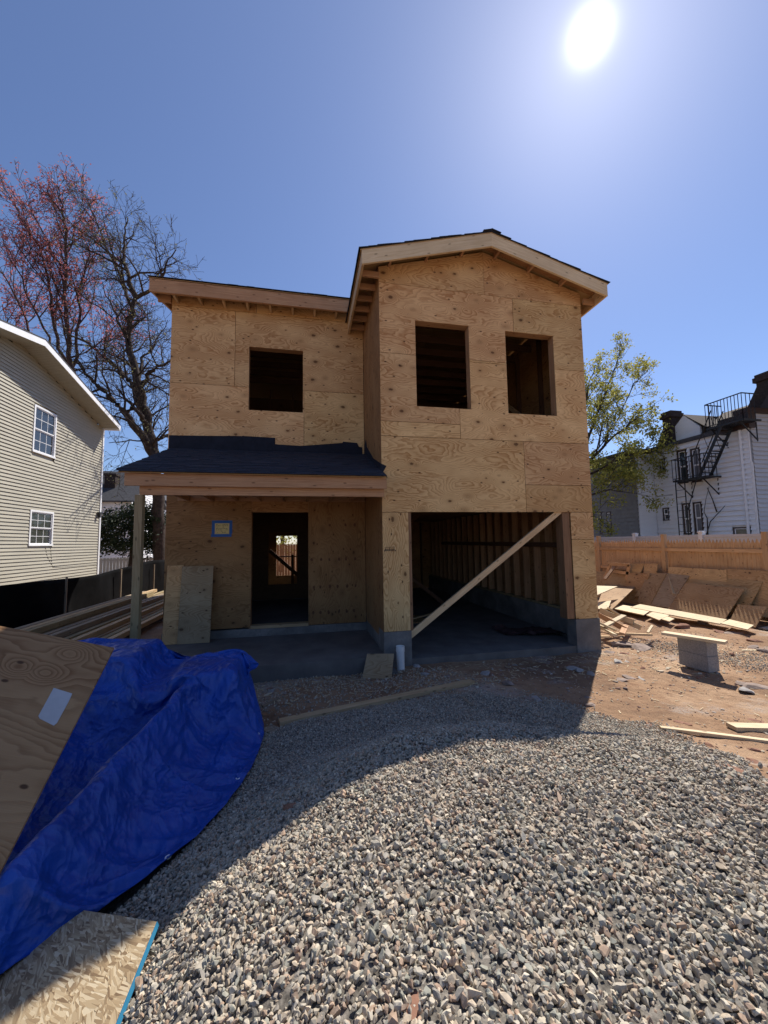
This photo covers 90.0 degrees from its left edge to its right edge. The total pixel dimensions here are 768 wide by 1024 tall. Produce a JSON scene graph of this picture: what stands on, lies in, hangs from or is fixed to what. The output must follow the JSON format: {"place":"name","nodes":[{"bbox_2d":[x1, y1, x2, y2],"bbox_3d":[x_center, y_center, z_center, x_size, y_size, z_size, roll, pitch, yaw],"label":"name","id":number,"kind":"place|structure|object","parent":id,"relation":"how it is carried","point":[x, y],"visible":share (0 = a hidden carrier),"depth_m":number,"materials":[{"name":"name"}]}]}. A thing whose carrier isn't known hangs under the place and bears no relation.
{"place":"outdoors","nodes":[
{"label":"outdoors","id":0,"kind":"place"},
{"bbox_2d":[99,471,165,572],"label":"house","id":1,"kind":"structure","parent":0,"point":[111,490],"depth_m":27.43,"materials":[{"name":"white"}]},
{"bbox_2d":[0,0,767,545],"label":"sky","id":2,"kind":"structure","parent":0,"point":[623,143],"materials":[{"name":"blue"}]},
{"bbox_2d":[413,615,423,622],"bbox_3d":[0.544,2.383,8.520,0.700,0.012,0.800,0,-5,-12],"label":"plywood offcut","id":3,"kind":"object","parent":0,"point":[418,620],"visible":0.27,"depth_m":8.45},
{"bbox_2d":[110,638,767,1023],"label":"gravel","id":4,"kind":"structure","parent":0,"point":[322,780],"depth_m":1.22,"materials":[{"name":"gravel"}]},
{"bbox_2d":[122,547,767,779],"bbox_3d":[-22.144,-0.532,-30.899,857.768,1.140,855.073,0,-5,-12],"label":"ground","id":5,"kind":"structure","parent":0,"point":[735,699],"depth_m":4.74,"materials":[{"name":"soil"}]},
{"bbox_2d":[0,319,120,585],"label":"house","id":6,"kind":"structure","parent":5,"relation":"on","point":[54,412],"depth_m":12.03,"materials":[{"name":"beige"}]},
{"bbox_2d":[27,510,53,545],"bbox_3d":[-10.599,0.508,11.871,0.080,1.084,1.107,0,-5,-12],"label":"window","id":7,"kind":"structure","parent":6,"relation":"in","point":[41,524],"depth_m":11.88,"materials":[{"name":"white glass"}]},
{"bbox_2d":[31,404,56,458],"bbox_3d":[-10.630,-2.492,12.026,0.080,1.452,1.074,0,-5,-12],"label":"window","id":8,"kind":"structure","parent":6,"relation":"in","point":[45,421],"depth_m":12.04,"materials":[{"name":"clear glass"}]},
{"bbox_2d":[0,153,157,372],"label":"budding tree","id":9,"kind":"object","parent":5,"relation":"on","point":[52,307],"visible":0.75,"depth_m":20.52,"materials":[{"name":"brown plant"}]},
{"bbox_2d":[0,560,164,627],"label":"silt fence","id":10,"kind":"object","parent":5,"relation":"on","point":[22,604],"visible":0.56,"depth_m":9.10,"materials":[{"name":"fabric"}]},
{"bbox_2d":[28,168,204,559],"bbox_3d":[-12.831,-7.317,18.477,9.477,20.848,7.249,0,-5,-12],"label":"bare tree","id":11,"kind":"object","parent":5,"relation":"on","point":[149,439],"visible":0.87,"depth_m":18.27,"materials":[{"name":"brown plant"}]},
{"bbox_2d":[99,557,152,573],"bbox_3d":[-11.716,2.947,19.927,11.080,1.270,0.090,0,-5,-12],"label":"board fence","id":12,"kind":"object","parent":5,"relation":"on","point":[105,567],"visible":0.06,"depth_m":19.50,"materials":[{"name":"grey"}]},
{"bbox_2d":[94,607,162,637],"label":"timber","id":13,"kind":"object","parent":5,"relation":"on","point":[119,627],"visible":0.12,"depth_m":7.73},
{"bbox_2d":[71,602,162,640],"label":"timber","id":14,"kind":"object","parent":13,"relation":"on","point":[104,629],"visible":0.23,"depth_m":7.47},
{"bbox_2d":[0,638,263,974],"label":"tarp","id":15,"kind":"object","parent":5,"relation":"on","point":[155,762],"visible":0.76,"depth_m":2.42,"materials":[{"name":"plastic"}]},
{"bbox_2d":[0,626,113,873],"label":"plywood sheet","id":16,"kind":"object","parent":15,"relation":"on","point":[48,683],"visible":1,"depth_m":2.11,"materials":[{"name":"brown wood"}]},
{"bbox_2d":[101,609,162,637],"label":"timber","id":17,"kind":"object","parent":5,"relation":"on","point":[128,626],"depth_m":7.63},
{"bbox_2d":[99,497,165,566],"bbox_3d":[-12.194,1.365,18.398,4.136,4.214,3.524,0,-5,-12],"label":"evergreen shrub","id":18,"kind":"object","parent":5,"relation":"on","point":[110,540],"visible":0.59,"depth_m":17.73,"materials":[{"name":"green plant"}]},
{"bbox_2d":[107,612,162,638],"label":"timber","id":19,"kind":"object","parent":5,"relation":"on","point":[126,632],"visible":0.13,"depth_m":7.96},
{"bbox_2d":[261,698,279,707],"bbox_3d":[-1.261,2.125,4.283,0.030,0.028,0.251,-3,-5,29],"label":"board","id":20,"kind":"object","parent":5,"relation":"on","point":[268,703],"visible":1,"depth_m":4.26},
{"bbox_2d":[276,544,296,575],"bbox_3d":[-1.931,2.484,19.387,14.030,1.800,0.030,0,-5,-12],"label":"board fence","id":21,"kind":"object","parent":5,"relation":"on","point":[281,569],"visible":0.07,"depth_m":18.79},
{"bbox_2d":[276,536,296,555],"bbox_3d":[-6.294,1.676,25.021,9.980,6.215,7.861,0,-5,-12],"label":"back tree","id":22,"kind":"object","parent":5,"relation":"on","point":[282,539],"visible":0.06,"depth_m":24.89,"materials":[{"name":"green plant"}]},
{"bbox_2d":[113,228,609,682],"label":"house","id":23,"kind":"structure","parent":5,"relation":"on","point":[396,441],"depth_m":6.66,"materials":[{"name":"brown wood"}]},
{"bbox_2d":[162,565,183,644],"bbox_3d":[-3.540,1.546,6.439,0.250,1.280,0.188,0,-5,-12],"label":"plywood strip","id":24,"kind":"object","parent":23,"relation":"on","point":[171,608],"visible":0.8,"depth_m":6.43,"materials":[{"name":"wood"}]},
{"bbox_2d":[177,566,213,644],"bbox_3d":[-3.176,1.553,6.482,0.500,1.260,0.185,0,-5,-12],"label":"plywood strip","id":25,"kind":"object","parent":23,"relation":"on","point":[194,622],"visible":1,"depth_m":6.47,"materials":[{"name":"wood"}]},
{"bbox_2d":[211,520,231,536],"bbox_3d":[-2.876,0.295,6.808,0.350,0.290,0.002,0,-5,-12],"label":"notice","id":26,"kind":"object","parent":23,"relation":"attached to","point":[221,528],"visible":1,"depth_m":6.81,"materials":[{"name":"yellow paper"}]},
{"bbox_2d":[249,347,302,409],"bbox_3d":[-2.041,-2.537,7.298,1.060,1.490,0.137,0,-5,-12],"label":"window frame","id":27,"kind":"structure","parent":23,"relation":"in","point":[250,348],"depth_m":7.32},
{"bbox_2d":[415,321,470,408],"bbox_3d":[0.932,-2.403,6.223,0.990,1.680,0.137,0,-5,-12],"label":"window frame","id":28,"kind":"structure","parent":23,"relation":"in","point":[417,323],"depth_m":6.29,"materials":[{"name":"wood"}]},
{"bbox_2d":[499,331,556,415],"bbox_3d":[2.455,-2.377,6.534,0.980,1.690,0.137,0,-5,-12],"label":"window frame","id":29,"kind":"structure","parent":23,"relation":"in","point":[512,334],"depth_m":6.61,"materials":[{"name":"wood"}]},
{"bbox_2d":[492,624,566,634],"bbox_3d":[2.667,2.184,7.129,1.241,0.102,0.519,-2,-5,8],"label":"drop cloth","id":30,"kind":"object","parent":23,"relation":"on","point":[504,629],"visible":1,"depth_m":7.13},
{"bbox_2d":[278,679,474,725],"bbox_3d":[0.039,2.069,4.235,2.352,0.055,0.092,1,-5,-26],"label":"board","id":31,"kind":"object","parent":5,"relation":"on","point":[283,721],"visible":1,"depth_m":4.16,"materials":[{"name":"wood"}]},
{"bbox_2d":[362,654,393,678],"bbox_3d":[-0.076,2.114,5.274,0.398,0.250,0.335,-1,-5,7],"label":"plywood offcut","id":32,"kind":"object","parent":5,"relation":"on","point":[378,666],"visible":0.9,"depth_m":5.26,"materials":[{"name":"wood"}]},
{"bbox_2d":[396,645,404,670],"bbox_3d":[0.235,2.132,5.482,0.123,0.425,0.123,0,-5,-12],"label":"drain pipe","id":33,"kind":"object","parent":5,"relation":"on","point":[400,650],"visible":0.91,"depth_m":5.44,"materials":[{"name":"plastic"}]},
{"bbox_2d":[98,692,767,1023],"bbox_3d":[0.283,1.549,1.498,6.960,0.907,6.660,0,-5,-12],"label":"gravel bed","id":34,"kind":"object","parent":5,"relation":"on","point":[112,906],"visible":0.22,"depth_m":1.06,"materials":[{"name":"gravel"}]},
{"bbox_2d":[0,910,158,1023],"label":"strand board","id":35,"kind":"object","parent":34,"relation":"on","point":[84,967],"visible":0.77,"depth_m":1.27,"materials":[{"name":"beige wood"}]},
{"bbox_2d":[264,725,278,732],"bbox_3d":[-1.059,2.062,3.613,0.160,0.058,0.153,-4,-6,35],"label":"rock","id":36,"kind":"object","parent":34,"relation":"on","point":[267,729],"visible":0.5,"depth_m":3.61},
{"bbox_2d":[283,801,299,810],"bbox_3d":[-0.421,1.438,1.874,0.128,0.047,0.079,2,-5,-28],"label":"rock","id":37,"kind":"object","parent":34,"relation":"on","point":[287,806],"visible":0.25,"depth_m":1.86,"materials":[{"name":"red stone"}]},
{"bbox_2d":[406,983,419,1021],"bbox_3d":[0.063,1.083,0.838,0.028,0.038,0.075,-1,-5,1],"label":"brick","id":38,"kind":"object","parent":34,"relation":"on","point":[414,994],"visible":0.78,"depth_m":0.83,"materials":[{"name":"orange stone"}]},
{"bbox_2d":[531,695,541,701],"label":"rock","id":39,"kind":"object","parent":34,"relation":"on","point":[536,697],"visible":0.55,"depth_m":4.22,"materials":[{"name":"grey stone"}]},
{"bbox_2d":[584,702,594,706],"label":"rock","id":40,"kind":"object","parent":34,"relation":"on","point":[590,704],"visible":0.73,"depth_m":4.02,"materials":[{"name":"stone"}]},
{"bbox_2d":[660,923,674,940],"bbox_3d":[0.723,1.080,0.963,0.050,0.034,0.083,-1,-5,3],"label":"rock","id":41,"kind":"object","parent":34,"relation":"on","point":[666,926],"visible":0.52,"depth_m":0.98,"materials":[{"name":"stone"}]},
{"bbox_2d":[723,764,750,774],"bbox_3d":[1.582,1.168,1.717,0.122,0.033,0.095,-1,-5,7],"label":"rock","id":42,"kind":"object","parent":34,"relation":"on","point":[738,770],"visible":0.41,"depth_m":1.72,"materials":[{"name":"red stone"}]},
{"bbox_2d":[501,680,513,685],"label":"rock","id":43,"kind":"object","parent":5,"relation":"on","point":[508,682],"visible":0.92,"depth_m":4.65,"materials":[{"name":"stone"}]},
{"bbox_2d":[254,613,767,766],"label":"debris","id":44,"kind":"object","parent":5,"relation":"on","point":[490,674],"visible":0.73,"depth_m":5.02,"materials":[{"name":"stone"}]},
{"bbox_2d":[256,626,767,723],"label":"wood chips","id":45,"kind":"object","parent":5,"relation":"on","point":[516,675],"visible":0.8,"depth_m":5.09,"materials":[{"name":"wood"}]},
{"bbox_2d":[598,584,635,609],"bbox_3d":[6.800,2.274,11.043,0.898,0.450,4.685,-4,-5,34],"label":"plywood sheet","id":46,"kind":"object","parent":5,"relation":"on","point":[616,596],"visible":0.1,"depth_m":10.49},
{"bbox_2d":[598,600,610,608],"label":"plywood sheet","id":47,"kind":"object","parent":46,"relation":"on","point":[604,604],"visible":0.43,"depth_m":9.35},
{"bbox_2d":[597,586,617,594],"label":"plywood sheet","id":48,"kind":"object","parent":46,"relation":"on","point":[602,589],"visible":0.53,"depth_m":9.98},
{"bbox_2d":[611,641,631,645],"bbox_3d":[4.119,2.284,6.674,0.302,0.092,0.425,-4,-5,30],"label":"rock","id":49,"kind":"object","parent":5,"relation":"on","point":[622,643],"visible":0.88,"depth_m":6.54,"materials":[{"name":"stone"}]},
{"bbox_2d":[596,571,662,607],"bbox_3d":[7.037,2.319,11.233,0.663,1.174,2.809,0,-5,-13],"label":"plywood sheet","id":50,"kind":"object","parent":5,"relation":"on","point":[617,579],"visible":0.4,"depth_m":11.71,"materials":[{"name":"wood"}]},
{"bbox_2d":[603,562,630,579],"bbox_3d":[7.122,1.843,11.779,0.035,0.570,1.088,0,-5,-12],"label":"pallet frame","id":51,"kind":"object","parent":50,"relation":"on","point":[626,572],"visible":0.82,"depth_m":11.63,"materials":[{"name":"brown wood"}]},
{"bbox_2d":[603,566,616,579],"bbox_3d":[6.924,1.839,11.750,0.539,0.442,0.093,1,-5,-22],"label":"board","id":52,"kind":"object","parent":51,"relation":"on","point":[611,570],"visible":0.9,"depth_m":11.72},
{"bbox_2d":[630,564,643,572],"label":"plywood sheet","id":53,"kind":"object","parent":50,"relation":"on","point":[636,568],"visible":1,"depth_m":11.18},
{"bbox_2d":[625,573,649,591],"bbox_3d":[7.195,2.019,10.942,0.251,0.590,0.697,0,-5,-12],"label":"plywood sheet","id":54,"kind":"object","parent":50,"relation":"on","point":[636,580],"visible":0.6,"depth_m":10.93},
{"bbox_2d":[614,605,648,615],"bbox_3d":[5.964,2.337,9.184,0.685,0.018,1.251,0,-5,-12],"label":"plywood strip","id":55,"kind":"object","parent":5,"relation":"on","point":[625,608],"visible":0.77,"depth_m":9.06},
{"bbox_2d":[630,604,726,624],"bbox_3d":[6.530,2.277,8.655,0.608,0.018,2.310,0,-5,-13],"label":"plywood strip","id":56,"kind":"object","parent":55,"relation":"on","point":[703,618],"visible":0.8,"depth_m":8.43,"materials":[{"name":"wood"}]},
{"bbox_2d":[614,632,652,635],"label":"board","id":57,"kind":"object","parent":5,"relation":"on","point":[638,634],"visible":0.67,"depth_m":6.67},
{"bbox_2d":[600,625,616,636],"bbox_3d":[3.987,2.114,6.925,0.096,0.129,0.559,-1,-5,0],"label":"board","id":58,"kind":"object","parent":57,"relation":"on","point":[607,630],"visible":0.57,"depth_m":6.79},
{"bbox_2d":[600,622,616,630],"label":"board","id":59,"kind":"object","parent":58,"relation":"on","point":[609,627],"visible":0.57,"depth_m":6.88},
{"bbox_2d":[600,614,625,629],"bbox_3d":[4.299,2.067,7.225,0.826,0.184,0.093,2,-5,-31],"label":"board","id":60,"kind":"object","parent":58,"relation":"on","point":[617,619],"visible":0.8,"depth_m":7.25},
{"bbox_2d":[619,623,628,634],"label":"board","id":61,"kind":"object","parent":57,"relation":"on","point":[623,631],"visible":0.53,"depth_m":6.86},
{"bbox_2d":[598,612,626,628],"bbox_3d":[4.296,2.075,7.256,0.074,0.285,0.572,1,-5,-26],"label":"board","id":62,"kind":"object","parent":61,"relation":"on","point":[607,619],"visible":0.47,"depth_m":7.27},
{"bbox_2d":[599,608,641,629],"bbox_3d":[4.586,2.073,7.475,0.073,0.316,0.781,2,-5,-29],"label":"board","id":63,"kind":"object","parent":61,"relation":"on","point":[607,613],"visible":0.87,"depth_m":7.37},
{"bbox_2d":[604,613,634,623],"bbox_3d":[4.570,2.053,7.476,0.063,0.177,0.571,1,-5,-27],"label":"board","id":64,"kind":"object","parent":63,"relation":"on","point":[625,619],"visible":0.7,"depth_m":7.35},
{"bbox_2d":[584,331,684,536],"bbox_3d":[12.113,-3.541,20.114,9.055,13.571,6.258,0,-5,-12],"label":"spring tree","id":65,"kind":"object","parent":5,"relation":"on","point":[629,474],"visible":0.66,"depth_m":19.24,"materials":[{"name":"green plant"}]},
{"bbox_2d":[631,643,650,650],"bbox_3d":[4.299,2.262,6.411,0.265,0.077,0.433,-2,-5,13],"label":"rock","id":66,"kind":"object","parent":5,"relation":"on","point":[641,646],"visible":0.89,"depth_m":6.38,"materials":[{"name":"stone"}]},
{"bbox_2d":[637,573,666,604],"bbox_3d":[7.190,2.063,10.432,0.651,0.808,0.628,0,-5,-12],"label":"plywood sheet","id":67,"kind":"object","parent":5,"relation":"on","point":[651,586],"visible":1,"depth_m":10.35,"materials":[{"name":"wood"}]},
{"bbox_2d":[643,564,657,572],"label":"plywood sheet","id":68,"kind":"object","parent":67,"relation":"on","point":[650,568],"visible":1,"depth_m":10.75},
{"bbox_2d":[649,573,688,607],"bbox_3d":[7.315,2.024,9.911,0.659,0.817,0.711,0,-5,-12],"label":"plywood sheet","id":69,"kind":"object","parent":67,"relation":"on","point":[665,597],"visible":0.9,"depth_m":9.86,"materials":[{"name":"wood"}]},
{"bbox_2d":[646,612,669,620],"bbox_3d":[6.000,2.277,8.430,1.086,0.018,0.363,3,-6,-42],"label":"plywood strip","id":70,"kind":"object","parent":5,"relation":"on","point":[657,616],"visible":0.8,"depth_m":8.40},
{"bbox_2d":[662,616,674,621],"bbox_3d":[5.986,2.257,8.101,0.578,0.018,0.197,3,-6,-40],"label":"plywood strip","id":71,"kind":"object","parent":5,"relation":"on","point":[668,619],"visible":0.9,"depth_m":8.01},
{"bbox_2d":[594,531,760,542],"bbox_3d":[8.807,1.776,13.268,0.150,2.110,18.405,0,-5,-12],"label":"vinyl fence","id":72,"kind":"object","parent":5,"relation":"on","point":[701,535],"visible":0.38,"depth_m":11.38,"materials":[{"name":"plastic"}]},
{"bbox_2d":[590,371,767,538],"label":"house","id":73,"kind":"structure","parent":5,"relation":"on","point":[742,472],"depth_m":16.86,"materials":[{"name":"white"}]},
{"bbox_2d":[606,512,611,534],"bbox_3d":[12.061,0.594,20.547,0.080,1.215,0.321,0,-5,-12],"label":"window","id":74,"kind":"structure","parent":73,"relation":"in","point":[606,512],"depth_m":20.53,"materials":[{"name":"grey glass"}]},
{"bbox_2d":[659,458,665,470],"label":"window","id":75,"kind":"structure","parent":73,"relation":"in","point":[661,467],"depth_m":18.61,"materials":[{"name":"black glass"}]},
{"bbox_2d":[662,508,669,520],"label":"window","id":76,"kind":"structure","parent":73,"relation":"in","point":[666,516],"depth_m":18.46,"materials":[{"name":"grey glass"}]},
{"bbox_2d":[677,449,688,483],"bbox_3d":[13.721,-2.083,17.626,0.080,1.548,0.476,0,-5,-12],"label":"window","id":77,"kind":"structure","parent":73,"relation":"in","point":[680,452],"depth_m":17.65,"materials":[{"name":"black glass"}]},
{"bbox_2d":[682,503,691,534],"bbox_3d":[13.760,0.310,17.432,0.080,1.420,0.384,0,-5,-12],"label":"window","id":78,"kind":"structure","parent":73,"relation":"in","point":[684,514],"depth_m":17.47,"materials":[{"name":"black glass"}]},
{"bbox_2d":[690,447,701,482],"bbox_3d":[13.846,-2.082,17.021,0.080,1.522,0.439,0,-5,-12],"label":"window","id":79,"kind":"structure","parent":73,"relation":"in","point":[697,451],"depth_m":17.07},
{"bbox_2d":[692,501,703,533],"bbox_3d":[13.865,0.258,16.923,0.080,1.411,0.414,0,-5,-12],"label":"window","id":80,"kind":"structure","parent":73,"relation":"in","point":[697,506],"depth_m":16.95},
{"bbox_2d":[704,488,724,534],"bbox_3d":[13.882,-0.042,16.145,0.057,2.127,0.905,0,-5,-12],"label":"bare vine","id":81,"kind":"object","parent":73,"relation":"attached to","point":[707,532],"visible":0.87,"depth_m":16.36,"materials":[{"name":"brown plant"}]},
{"bbox_2d":[671,392,761,537],"bbox_3d":[13.652,-1.288,15.815,0.885,6.268,3.012,0,-5,-12],"label":"fire escape","id":82,"kind":"object","parent":73,"relation":"attached to","point":[729,425],"visible":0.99,"depth_m":15.78,"materials":[{"name":"black metal"}]},
{"bbox_2d":[733,527,751,536],"bbox_3d":[14.215,0.907,15.220,0.080,0.622,0.654,0,-5,-12],"label":"window","id":83,"kind":"structure","parent":73,"relation":"in","point":[736,530],"depth_m":15.30,"materials":[{"name":"grey glass"}]},
{"bbox_2d":[594,532,767,621],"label":"picket fence","id":84,"kind":"object","parent":5,"relation":"on","point":[664,554],"visible":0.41,"depth_m":9.97,"materials":[{"name":"brown wood"}]},
{"bbox_2d":[674,623,689,628],"bbox_3d":[6.012,2.325,7.770,0.267,0.132,0.164,0,-5,-12],"label":"rock","id":85,"kind":"object","parent":5,"relation":"on","point":[681,626],"visible":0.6,"depth_m":7.72,"materials":[{"name":"red stone"}]},
{"bbox_2d":[668,567,726,581],"bbox_3d":[7.596,1.901,9.398,0.504,1.023,1.716,0,-5,-12],"label":"plywood sheet","id":86,"kind":"object","parent":5,"relation":"on","point":[708,574],"visible":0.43,"depth_m":9.38,"materials":[{"name":"wood"}]},
{"bbox_2d":[635,578,762,605],"bbox_3d":[7.521,1.915,9.436,0.493,0.671,2.819,0,-5,-12],"label":"plywood sheet","id":87,"kind":"object","parent":5,"relation":"on","point":[750,592],"visible":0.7,"depth_m":8.39,"materials":[{"name":"wood"}]},
{"bbox_2d":[678,649,719,672],"bbox_3d":[4.315,2.033,5.271,0.190,0.200,0.390,0,-5,-15],"label":"cinder block","id":88,"kind":"object","parent":5,"relation":"on","point":[701,662],"depth_m":5.17,"materials":[{"name":"concrete"}]},
{"bbox_2d":[677,634,717,656],"bbox_3d":[4.314,1.832,5.296,0.190,0.200,0.390,0,-5,-15],"label":"cinder block","id":89,"kind":"object","parent":88,"relation":"on","point":[706,649],"depth_m":5.18,"materials":[{"name":"concrete"}]},
{"bbox_2d":[661,631,727,644],"bbox_3d":[4.204,1.706,5.224,0.140,0.036,0.693,2,-6,-37],"label":"plank","id":90,"kind":"object","parent":89,"relation":"on","point":[697,638],"visible":1,"depth_m":5.17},
{"bbox_2d":[668,583,744,618],"bbox_3d":[7.372,2.029,8.853,0.516,0.656,1.391,0,-5,-12],"label":"plywood sheet","id":91,"kind":"object","parent":5,"relation":"on","point":[712,601],"visible":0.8,"depth_m":8.78,"materials":[{"name":"wood"}]},
{"bbox_2d":[659,725,767,742],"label":"board","id":92,"kind":"object","parent":5,"relation":"on","point":[718,735],"visible":0.82,"depth_m":3.30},
{"bbox_2d":[724,631,742,633],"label":"board","id":93,"kind":"object","parent":5,"relation":"on","point":[729,632],"visible":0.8,"depth_m":7.22,"materials":[{"name":"wood"}]},
{"bbox_2d":[721,619,753,629],"bbox_3d":[6.834,2.175,7.432,0.910,0.018,0.441,3,-6,-37],"label":"plywood strip","id":94,"kind":"object","parent":5,"relation":"on","point":[738,624],"visible":1,"depth_m":7.38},
{"bbox_2d":[738,687,753,692],"bbox_3d":[4.247,2.098,4.506,0.144,0.081,0.240,-5,-6,40],"label":"rock","id":95,"kind":"object","parent":5,"relation":"on","point":[744,689],"visible":0.95,"depth_m":4.46,"materials":[{"name":"grey stone"}]},
{"bbox_2d":[725,569,767,617],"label":"plywood sheet","id":96,"kind":"object","parent":5,"relation":"on","point":[761,598],"visible":0.53,"depth_m":8.20,"materials":[{"name":"wood"}]},
{"bbox_2d":[726,722,767,731],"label":"board","id":97,"kind":"object","parent":5,"relation":"on","point":[752,727],"visible":1,"depth_m":3.46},
{"bbox_2d":[731,604,766,627],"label":"plywood sheet","id":98,"kind":"object","parent":5,"relation":"on","point":[750,614],"visible":0.77,"depth_m":7.84,"materials":[{"name":"wood"}]},
{"bbox_2d":[746,757,758,763],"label":"rock","id":99,"kind":"object","parent":5,"relation":"on","point":[755,761],"visible":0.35,"depth_m":2.85,"materials":[{"name":"red stone"}]},
{"bbox_2d":[741,683,767,688],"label":"rock","id":100,"kind":"object","parent":5,"relation":"on","point":[753,685],"visible":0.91,"depth_m":4.59,"materials":[{"name":"stone"}]},
{"bbox_2d":[755,648,767,652],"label":"rock","id":101,"kind":"object","parent":5,"relation":"on","point":[762,650],"visible":0.62,"depth_m":5.98,"materials":[{"name":"stone"}]},
{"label":"timber","id":102,"kind":"object","parent":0,"visible":0},
{"bbox_2d":[62,599,161,637],"bbox_3d":[-5.856,2.292,8.100,0.115,0.088,7.321,0,-5,-12],"label":"timber","id":103,"kind":"object","parent":102,"relation":"on","point":[102,622],"depth_m":7.72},
{"bbox_2d":[44,593,163,634],"bbox_3d":[-5.857,2.170,7.764,0.110,0.088,7.632,0,-5,-11],"label":"timber","id":104,"kind":"object","parent":103,"relation":"on","point":[74,624],"visible":0.29,"depth_m":7.62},
{"bbox_2d":[50,594,163,637],"bbox_3d":[-5.849,2.225,8.463,0.110,0.088,7.654,0,-5,-11],"label":"timber","id":105,"kind":"object","parent":103,"relation":"on","point":[77,628],"visible":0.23,"depth_m":7.53,"materials":[{"name":"wood"}]},
{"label":"timber","id":106,"kind":"object","parent":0,"visible":0},
{"bbox_2d":[64,599,163,638],"bbox_3d":[-5.659,2.290,8.113,0.110,0.088,7.087,0,-5,-11],"label":"timber","id":107,"kind":"object","parent":106,"relation":"on","point":[77,634],"visible":0.12,"depth_m":7.58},
{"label":"timber","id":108,"kind":"object","parent":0,"visible":0},
{"bbox_2d":[40,591,163,633],"bbox_3d":[-6.193,2.230,8.459,0.110,0.088,7.729,0,-5,-11],"label":"timber","id":109,"kind":"object","parent":108,"relation":"on","point":[98,614],"visible":0.06,"depth_m":8.07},
{"bbox_2d":[24,591,153,632],"bbox_3d":[-6.016,2.063,7.586,0.116,0.088,7.346,0,-5,-12],"label":"timber","id":110,"kind":"object","parent":109,"relation":"on","point":[55,624],"visible":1,"depth_m":7.52,"materials":[{"name":"wood"}]},
{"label":"timber","id":111,"kind":"object","parent":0,"visible":0},
{"bbox_2d":[14,591,144,628],"bbox_3d":[-6.339,2.079,7.725,0.110,0.088,7.295,0,-5,-12],"label":"timber","id":112,"kind":"object","parent":111,"relation":"on","point":[41,621],"visible":0.29,"depth_m":7.61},
{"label":"timber","id":113,"kind":"object","parent":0,"visible":0},
{"bbox_2d":[19,589,156,629],"bbox_3d":[-6.239,2.098,7.977,0.117,0.088,7.819,0,-5,-12],"label":"timber","id":114,"kind":"object","parent":113,"relation":"on","point":[59,618],"visible":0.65,"depth_m":7.70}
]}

